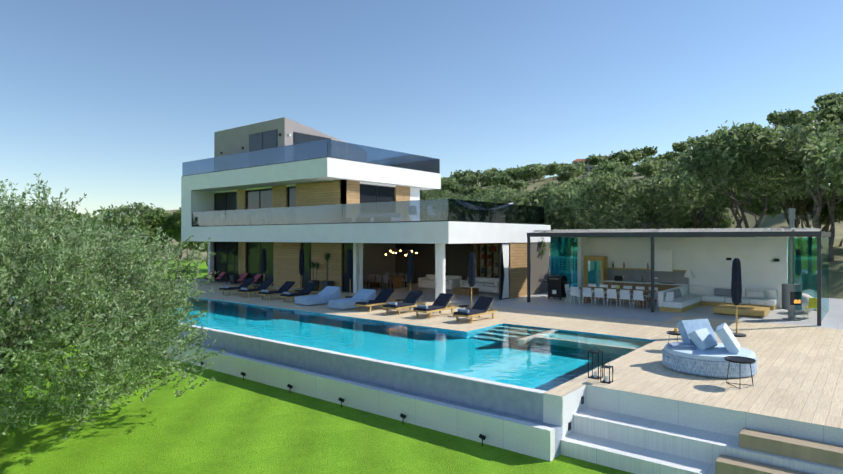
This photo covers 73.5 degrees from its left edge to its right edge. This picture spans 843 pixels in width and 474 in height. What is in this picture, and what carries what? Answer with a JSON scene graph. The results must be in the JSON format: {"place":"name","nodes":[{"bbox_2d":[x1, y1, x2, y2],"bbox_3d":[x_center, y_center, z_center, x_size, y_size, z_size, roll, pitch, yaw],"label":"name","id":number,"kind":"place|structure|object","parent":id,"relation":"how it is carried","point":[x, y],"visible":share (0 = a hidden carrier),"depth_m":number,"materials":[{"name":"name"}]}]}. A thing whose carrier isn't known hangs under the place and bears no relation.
{"place":"outdoors","nodes":[
{"label":"outdoors","id":0,"kind":"place"},
{"bbox_2d":[29,202,207,265],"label":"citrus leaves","id":1,"kind":"object","parent":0,"point":[149,222],"visible":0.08,"depth_m":51.53,"materials":[{"name":"green plant"}]},
{"bbox_2d":[0,252,633,473],"bbox_3d":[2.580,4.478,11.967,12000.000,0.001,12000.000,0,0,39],"label":"lawn","id":2,"kind":"structure","parent":0,"point":[224,423],"depth_m":12.42,"materials":[{"name":"green plant"}]},
{"bbox_2d":[0,214,207,279],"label":"grove tree","id":3,"kind":"object","parent":2,"relation":"on","point":[180,257],"visible":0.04,"depth_m":53.66,"materials":[{"name":"green plant"}]},
{"bbox_2d":[0,202,171,235],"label":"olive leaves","id":4,"kind":"object","parent":3,"relation":"attached to","point":[132,213],"visible":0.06,"depth_m":65.77,"materials":[{"name":"green plant"}]},
{"bbox_2d":[0,173,225,439],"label":"olive tree","id":5,"kind":"object","parent":2,"relation":"on","point":[81,307],"depth_m":12.21,"materials":[{"name":"green plant"}]},
{"bbox_2d":[164,352,485,445],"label":"garden spotlights","id":6,"kind":"object","parent":2,"relation":"on","point":[481,436],"visible":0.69,"depth_m":14.79,"materials":[{"name":"black metal"}]},
{"bbox_2d":[11,296,842,473],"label":"pool deck platform","id":7,"kind":"structure","parent":2,"relation":"on","point":[634,433],"depth_m":12.20,"materials":[{"name":"white concrete"}]},
{"bbox_2d":[148,297,652,390],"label":"water pool","id":8,"kind":"structure","parent":7,"relation":"in","point":[543,359],"depth_m":17.85,"materials":[{"name":"blue liquid"}]},
{"bbox_2d":[568,396,583,430],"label":"step lights","id":9,"kind":"object","parent":7,"relation":"attached to","point":[582,402],"visible":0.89,"depth_m":11.97,"materials":[{"name":"grey metal"}]},
{"bbox_2d":[715,428,842,473],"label":"wooden benches","id":10,"kind":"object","parent":7,"relation":"on","point":[802,449],"depth_m":9.74,"materials":[{"name":"brown wood"}]},
{"bbox_2d":[493,119,842,261],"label":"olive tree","id":11,"kind":"object","parent":2,"relation":"on","point":[816,216],"visible":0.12,"depth_m":40.10,"materials":[{"name":"green plant"}]},
{"bbox_2d":[425,114,842,229],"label":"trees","id":12,"kind":"object","parent":11,"relation":"attached to","point":[759,163],"visible":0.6,"depth_m":40.26,"materials":[{"name":"green plant"}]},
{"bbox_2d":[0,0,842,219],"label":"sky","id":13,"kind":"structure","parent":0,"point":[107,101],"materials":[{"name":"blue"}]},
{"bbox_2d":[41,272,842,428],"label":"patio deck","id":14,"kind":"structure","parent":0,"point":[798,376],"depth_m":18.76,"materials":[{"name":"brown wood"}]},
{"bbox_2d":[160,265,195,279],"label":"fence","id":15,"kind":"object","parent":14,"relation":"on","point":[187,271],"visible":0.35,"depth_m":42.79,"materials":[{"name":"grey metal"}]},
{"bbox_2d":[192,271,214,281],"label":"sling lounger","id":16,"kind":"object","parent":14,"relation":"on","point":[212,273],"visible":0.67,"depth_m":41.95,"materials":[{"name":"fabric"}]},
{"bbox_2d":[207,272,225,281],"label":"sling lounger","id":17,"kind":"object","parent":14,"relation":"on","point":[219,276],"visible":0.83,"depth_m":41.21,"materials":[{"name":"fabric"}]},
{"bbox_2d":[229,246,240,283],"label":"planter palm","id":18,"kind":"object","parent":14,"relation":"on","point":[233,279],"visible":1,"depth_m":40.09,"materials":[{"name":"green"}]},
{"bbox_2d":[219,278,255,294],"bbox_3d":[-10.641,2.877,32.803,0.720,0.863,2.100,0,0,40],"label":"sunbed","id":19,"kind":"object","parent":14,"relation":"on","point":[247,283],"visible":0.88,"depth_m":32.82,"materials":[{"name":"blue fabric"}]},
{"bbox_2d":[226,273,248,284],"bbox_3d":[-12.918,2.931,39.498,0.625,0.766,1.560,0,0,35],"label":"sling lounger","id":20,"kind":"object","parent":14,"relation":"on","point":[242,277],"visible":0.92,"depth_m":39.86,"materials":[{"name":"fabric"}]},
{"bbox_2d":[238,274,261,284],"bbox_3d":[-11.724,2.931,38.665,0.625,0.766,1.560,0,0,39],"label":"sling lounger","id":21,"kind":"object","parent":14,"relation":"on","point":[257,277],"visible":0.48,"depth_m":38.99,"materials":[{"name":"fabric"}]},
{"bbox_2d":[237,279,275,297],"bbox_3d":[-9.232,2.877,31.665,0.720,0.863,2.100,0,0,38],"label":"sunbed","id":22,"kind":"object","parent":14,"relation":"on","point":[265,284],"visible":0.83,"depth_m":31.66,"materials":[{"name":"blue fabric"}]},
{"bbox_2d":[261,248,268,288],"bbox_3d":[-9.974,2.008,35.735,0.560,2.600,0.560,0,0,38],"label":"closed patio umbrella","id":23,"kind":"object","parent":14,"relation":"on","point":[264,264],"visible":0.79,"depth_m":35.64,"materials":[{"name":"blue"}]},
{"bbox_2d":[258,281,297,299],"bbox_3d":[-7.749,2.877,30.467,0.720,0.863,2.100,0,0,38],"label":"sunbed","id":24,"kind":"object","parent":14,"relation":"on","point":[286,286],"visible":0.92,"depth_m":30.39,"materials":[{"name":"blue fabric"}]},
{"bbox_2d":[279,283,318,302],"bbox_3d":[-6.306,2.877,29.300,0.720,0.863,2.100,0,0,40],"label":"sunbed","id":25,"kind":"object","parent":14,"relation":"on","point":[309,288],"visible":0.81,"depth_m":29.24,"materials":[{"name":"blue fabric"}]},
{"bbox_2d":[298,249,303,292],"bbox_3d":[-7.087,2.008,33.403,0.560,2.600,0.560,0,0,29],"label":"closed patio umbrella","id":26,"kind":"object","parent":14,"relation":"on","point":[301,263],"visible":0.83,"depth_m":33.32,"materials":[{"name":"blue"}]},
{"bbox_2d":[308,261,320,290],"bbox_3d":[-6.575,2.341,34.806,0.949,1.934,1.116,0,0,39],"label":"planter palm","id":27,"kind":"object","parent":14,"relation":"on","point":[313,265],"visible":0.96,"depth_m":34.71,"materials":[{"name":"green"}]},
{"bbox_2d":[294,286,340,305],"bbox_3d":[-5.134,2.896,27.997,1.040,0.764,2.146,0,0,40],"label":"lounger","id":28,"kind":"object","parent":14,"relation":"on","point":[325,295],"visible":0.9,"depth_m":27.65,"materials":[{"name":"blue fabric"}]},
{"bbox_2d":[321,253,334,289],"bbox_3d":[-5.621,2.059,33.893,0.892,2.498,1.084,0,0,39],"label":"planter palm","id":29,"kind":"object","parent":14,"relation":"on","point":[324,284],"visible":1,"depth_m":33.86,"materials":[{"name":"green"}]},
{"bbox_2d":[345,250,352,297],"bbox_3d":[-3.897,2.008,30.826,0.560,2.600,0.560,0,0,6],"label":"closed patio umbrella","id":30,"kind":"object","parent":14,"relation":"on","point":[350,265],"visible":0.9,"depth_m":30.74,"materials":[{"name":"blue"}]},
{"bbox_2d":[328,289,375,309],"bbox_3d":[-3.220,2.896,26.451,1.040,0.764,2.146,0,0,41],"label":"lounger","id":31,"kind":"object","parent":14,"relation":"on","point":[350,303],"visible":0.69,"depth_m":25.99,"materials":[{"name":"blue fabric"}]},
{"bbox_2d":[181,117,550,299],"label":"house","id":32,"kind":"structure","parent":14,"relation":"on","point":[441,249],"depth_m":35.80,"materials":[{"name":"white paint"}]},
{"bbox_2d":[182,139,544,226],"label":"glass balustrades","id":33,"kind":"object","parent":32,"relation":"attached to","point":[437,210],"visible":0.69,"depth_m":32.40,"materials":[{"name":"clear glass"}]},
{"bbox_2d":[385,249,416,255],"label":"pendant lights","id":34,"kind":"object","parent":32,"relation":"hanging from","point":[400,250],"visible":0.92,"depth_m":34.66,"materials":[{"name":"white glass"}]},
{"bbox_2d":[358,243,508,298],"bbox_3d":[0.384,1.808,31.473,8.960,2.900,0.755,0,0,19],"label":"curtain","id":35,"kind":"object","parent":32,"relation":"attached to","point":[505,249],"visible":0.92,"depth_m":30.17,"materials":[{"name":"white fabric"}]},
{"bbox_2d":[355,289,396,311],"bbox_3d":[-2.068,2.877,25.877,0.720,0.863,2.100,0,0,37],"label":"sunbed","id":36,"kind":"object","parent":14,"relation":"on","point":[383,297],"visible":0.85,"depth_m":25.93,"materials":[{"name":"fabric"}]},
{"bbox_2d":[363,272,409,288],"bbox_3d":[-2.299,2.848,36.862,2.320,0.920,2.180,0,0,39],"label":"dining table set","id":37,"kind":"object","parent":14,"relation":"on","point":[374,280],"visible":0.88,"depth_m":36.30,"materials":[{"name":"brown wood"}]},
{"bbox_2d":[383,291,424,314],"bbox_3d":[-0.745,2.877,24.808,0.720,0.863,2.100,0,0,38],"label":"sunbed","id":38,"kind":"object","parent":14,"relation":"on","point":[411,299],"visible":0.98,"depth_m":24.79,"materials":[{"name":"blue fabric"}]},
{"bbox_2d":[407,251,412,290],"bbox_3d":[-0.556,2.008,28.127,0.560,2.600,0.560,0,0,-3],"label":"closed patio umbrella","id":39,"kind":"object","parent":14,"relation":"on","point":[410,268],"visible":0.81,"depth_m":28.04,"materials":[{"name":"blue"}]},
{"bbox_2d":[412,293,455,317],"bbox_3d":[0.560,2.877,23.754,0.720,0.863,2.100,0,0,38],"label":"sunbed","id":40,"kind":"object","parent":14,"relation":"on","point":[441,302],"visible":1,"depth_m":23.83,"materials":[{"name":"blue fabric"}]},
{"bbox_2d":[418,274,498,292],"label":"living room sofas","id":41,"kind":"object","parent":14,"relation":"on","point":[487,284],"visible":0.62,"depth_m":34.81,"materials":[{"name":"white fabric"}]},
{"bbox_2d":[453,287,478,294],"bbox_3d":[2.554,3.133,32.621,1.200,0.350,0.900,0,0,39],"label":"coffee table","id":42,"kind":"object","parent":14,"relation":"on","point":[463,291],"visible":0.92,"depth_m":32.34,"materials":[{"name":"brown wood"}]},
{"bbox_2d":[465,252,474,309],"bbox_3d":[2.290,2.008,25.827,0.560,2.600,0.560,0,0,34],"label":"closed parasol","id":43,"kind":"object","parent":14,"relation":"on","point":[471,273],"visible":0.9,"depth_m":25.76,"materials":[{"name":"blue"}]},
{"bbox_2d":[453,296,496,322],"bbox_3d":[2.141,2.877,22.477,0.720,0.863,2.100,0,0,39],"label":"sunbed","id":44,"kind":"object","parent":14,"relation":"on","point":[482,304],"visible":1,"depth_m":22.58,"materials":[{"name":"blue fabric"}]},
{"bbox_2d":[470,243,502,277],"bbox_3d":[4.685,1.858,35.578,3.640,2.900,0.320,0,0,39],"label":"bookshelf","id":45,"kind":"object","parent":14,"relation":"on","point":[486,256],"visible":0.33,"depth_m":36.03,"materials":[{"name":"grey paint"}]},
{"bbox_2d":[538,238,546,281],"bbox_3d":[6.815,1.523,33.372,1.173,3.570,1.255,0,0,39],"label":"potted plant","id":46,"kind":"object","parent":14,"relation":"on","point":[542,252],"visible":0.15,"depth_m":33.10,"materials":[{"name":"green plant"}]},
{"bbox_2d":[542,275,572,299],"bbox_3d":[7.216,2.668,30.044,0.670,1.280,1.600,0,0,-43],"label":"barbecue grill","id":47,"kind":"object","parent":14,"relation":"on","point":[556,285],"visible":0.98,"depth_m":29.82,"materials":[{"name":"black metal"}]},
{"bbox_2d":[549,256,576,272],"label":"building boundary wall","id":48,"kind":"structure","parent":14,"relation":"on","point":[574,262],"depth_m":51.65,"materials":[{"name":"grey"}]},
{"bbox_2d":[565,284,577,299],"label":"dining chair","id":49,"kind":"object","parent":14,"relation":"on","point":[567,290],"visible":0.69,"depth_m":28.97,"materials":[{"name":"white plastic"}]},
{"bbox_2d":[570,287,583,304],"bbox_3d":[7.665,2.876,27.857,0.530,0.868,0.548,0,0,39],"label":"dining chair","id":50,"kind":"object","parent":14,"relation":"on","point":[574,291],"visible":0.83,"depth_m":27.68,"materials":[{"name":"white plastic"}]},
{"bbox_2d":[582,287,595,304],"bbox_3d":[8.142,2.876,27.472,0.530,0.868,0.548,0,0,37],"label":"dining chair","id":51,"kind":"object","parent":14,"relation":"on","point":[586,292],"visible":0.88,"depth_m":27.29,"materials":[{"name":"white plastic"}]},
{"bbox_2d":[588,284,596,300],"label":"dining chair","id":52,"kind":"object","parent":14,"relation":"on","point":[591,285],"visible":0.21,"depth_m":29.30,"materials":[{"name":"white plastic"}]},
{"bbox_2d":[588,347,612,383],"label":"candle lanterns","id":53,"kind":"object","parent":14,"relation":"on","point":[606,377],"visible":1,"depth_m":13.08,"materials":[{"name":"black metal"}]},
{"bbox_2d":[594,288,607,304],"bbox_3d":[8.617,2.876,27.088,0.530,0.868,0.548,0,0,39],"label":"dining chair","id":54,"kind":"object","parent":14,"relation":"on","point":[599,293],"visible":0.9,"depth_m":26.91,"materials":[{"name":"white plastic"}]},
{"bbox_2d":[595,284,608,302],"bbox_3d":[9.201,2.876,28.785,0.530,0.868,0.548,0,0,39],"label":"dining chair","id":55,"kind":"object","parent":14,"relation":"on","point":[601,285],"visible":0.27,"depth_m":28.87,"materials":[{"name":"white plastic"}]},
{"bbox_2d":[606,289,620,306],"bbox_3d":[9.093,2.876,26.703,0.530,0.868,0.548,0,0,40],"label":"dining chair","id":56,"kind":"object","parent":14,"relation":"on","point":[611,293],"visible":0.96,"depth_m":26.52,"materials":[{"name":"white plastic"}]},
{"bbox_2d":[607,285,619,301],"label":"dining chair","id":57,"kind":"object","parent":14,"relation":"on","point":[613,286],"visible":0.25,"depth_m":28.58,"materials":[{"name":"white plastic"}]},
{"bbox_2d":[579,286,655,307],"bbox_3d":[9.385,2.833,27.552,3.700,0.950,1.100,0,0,39],"label":"dining table","id":58,"kind":"object","parent":14,"relation":"on","point":[617,288],"visible":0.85,"depth_m":27.28,"materials":[{"name":"brown wood"}]},
{"bbox_2d":[619,286,632,303],"bbox_3d":[10.153,2.876,28.016,0.530,0.868,0.548,0,0,39],"label":"dining chair","id":59,"kind":"object","parent":14,"relation":"on","point":[627,287],"visible":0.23,"depth_m":28.16,"materials":[{"name":"white plastic"}]},
{"bbox_2d":[619,289,633,308],"bbox_3d":[9.569,2.876,26.319,0.530,0.868,0.548,0,0,38],"label":"dining chair","id":60,"kind":"object","parent":14,"relation":"on","point":[624,294],"visible":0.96,"depth_m":26.14,"materials":[{"name":"white plastic"}]},
{"bbox_2d":[584,250,688,300],"bbox_3d":[11.279,1.998,29.956,5.284,2.620,0.680,0,0,39],"label":"outdoor kitchen","id":61,"kind":"object","parent":14,"relation":"on","point":[598,271],"visible":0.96,"depth_m":29.98,"materials":[{"name":"grey stone"}]},
{"bbox_2d":[633,290,647,309],"bbox_3d":[10.045,2.876,25.934,0.530,0.868,0.548,0,0,41],"label":"dining chair","id":62,"kind":"object","parent":14,"relation":"on","point":[637,295],"visible":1,"depth_m":25.77,"materials":[{"name":"white plastic"}]},
{"bbox_2d":[647,287,657,302],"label":"dining chair","id":63,"kind":"object","parent":14,"relation":"on","point":[655,293],"visible":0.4,"depth_m":27.31,"materials":[{"name":"white plastic"}]},
{"bbox_2d":[657,292,673,308],"bbox_3d":[10.973,2.876,25.361,0.530,0.868,0.548,0,0,-22],"label":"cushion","id":64,"kind":"object","parent":14,"relation":"on","point":[669,296],"visible":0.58,"depth_m":25.13,"materials":[{"name":"white fabric"}]},
{"bbox_2d":[666,331,682,342],"bbox_3d":[7.435,3.049,16.465,0.540,0.521,0.540,0,0,-36],"label":"side table","id":65,"kind":"object","parent":14,"relation":"on","point":[671,333],"visible":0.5,"depth_m":16.46,"materials":[{"name":"black metal"}]},
{"bbox_2d":[527,227,830,325],"bbox_3d":[11.783,1.474,26.868,12.210,3.669,5.390,0,0,39],"label":"pergola","id":66,"kind":"object","parent":14,"relation":"on","point":[758,232],"visible":1,"depth_m":24.14,"materials":[{"name":"grey metal"}]},
{"bbox_2d":[550,237,828,321],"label":"glass panels","id":67,"kind":"object","parent":14,"relation":"on","point":[561,250],"visible":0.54,"depth_m":25.74,"materials":[{"name":"teal glass"}]},
{"bbox_2d":[662,342,756,377],"bbox_3d":[7.213,3.048,14.201,2.120,0.480,2.120,0,0,39],"label":"daybed","id":68,"kind":"object","parent":14,"relation":"on","point":[711,362],"visible":0.83,"depth_m":13.45,"materials":[{"name":"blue fabric"}]},
{"bbox_2d":[666,319,739,353],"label":"cushions","id":69,"kind":"object","parent":68,"relation":"on","point":[699,334],"visible":0.96,"depth_m":14.23,"materials":[{"name":"white fabric"}]},
{"bbox_2d":[658,285,777,307],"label":"lounge sofa cushions","id":70,"kind":"object","parent":14,"relation":"on","point":[692,294],"visible":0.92,"depth_m":26.27,"materials":[{"name":"grey fabric"}]},
{"bbox_2d":[667,288,764,298],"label":"throw pillows","id":71,"kind":"object","parent":70,"relation":"on","point":[727,292],"visible":0.71,"depth_m":26.47,"materials":[{"name":"grey fabric"}]},
{"bbox_2d":[659,301,776,312],"bbox_3d":[13.535,3.208,25.665,3.955,0.200,4.480,0,0,39],"label":"lounge sofa base","id":72,"kind":"object","parent":14,"relation":"on","point":[683,309],"visible":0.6,"depth_m":25.77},
{"bbox_2d":[731,258,745,336],"bbox_3d":[10.554,2.008,18.894,0.560,2.600,0.560,0,0,-18],"label":"closed parasol","id":73,"kind":"object","parent":14,"relation":"on","point":[736,287],"visible":0.96,"depth_m":18.81,"materials":[{"name":"grey"}]},
{"bbox_2d":[724,356,755,388],"bbox_3d":[7.065,3.009,12.522,0.620,0.601,0.620,0,0,22],"label":"side table","id":74,"kind":"object","parent":14,"relation":"on","point":[740,360],"visible":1,"depth_m":12.53,"materials":[{"name":"black metal"}]},
{"bbox_2d":[713,301,769,316],"bbox_3d":[13.664,3.008,24.096,1.900,0.600,1.500,0,0,39],"label":"coffee table","id":75,"kind":"object","parent":14,"relation":"on","point":[747,311],"visible":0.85,"depth_m":23.74,"materials":[{"name":"brown wood"}]},
{"bbox_2d":[782,208,801,320],"bbox_3d":[14.818,1.083,22.580,0.681,4.450,0.686,0,0,39],"label":"stove","id":76,"kind":"object","parent":14,"relation":"on","point":[791,297],"visible":1,"depth_m":22.47,"materials":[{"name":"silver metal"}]},
{"bbox_2d":[796,293,814,312],"bbox_3d":[16.602,2.888,24.550,0.960,0.864,0.936,0,0,39],"label":"armchair","id":77,"kind":"object","parent":14,"relation":"on","point":[805,299],"visible":0.48,"depth_m":24.20,"materials":[{"name":"fabric"}]},
{"bbox_2d":[804,298,816,315],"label":"yellow chair","id":78,"kind":"object","parent":14,"relation":"on","point":[812,302],"visible":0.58,"depth_m":22.95,"materials":[{"name":"yellow plastic"}]},
{"bbox_2d":[138,124,842,298],"bbox_3d":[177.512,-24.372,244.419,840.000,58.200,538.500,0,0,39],"label":"hillside terrain","id":79,"kind":"structure","parent":0,"point":[835,270],"depth_m":73.63,"materials":[{"name":"green plant"}]},
{"bbox_2d":[462,159,632,187],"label":"houses","id":80,"kind":"structure","parent":79,"relation":"on","point":[589,167],"depth_m":258.09,"materials":[{"name":"beige"}]},
{"bbox_2d":[420,116,842,255],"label":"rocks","id":81,"kind":"object","parent":79,"relation":"on","point":[802,221],"visible":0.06,"depth_m":84.67,"materials":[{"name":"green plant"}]},
{"bbox_2d":[420,91,842,246],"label":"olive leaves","id":82,"kind":"object","parent":81,"relation":"attached to","point":[648,165],"visible":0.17,"depth_m":192.32,"materials":[{"name":"green plant"}]},
{"bbox_2d":[577,237,787,308],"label":"wall","id":83,"kind":"structure","parent":0,"point":[705,261],"depth_m":28.00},
{"bbox_2d":[684,270,694,277],"bbox_3d":[13.323,2.468,28.099,0.520,1.680,0.520,0,0,39],"label":"floor lamp","id":84,"kind":"object","parent":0,"point":[688,273],"depth_m":27.95,"materials":[{"name":"white fabric"}]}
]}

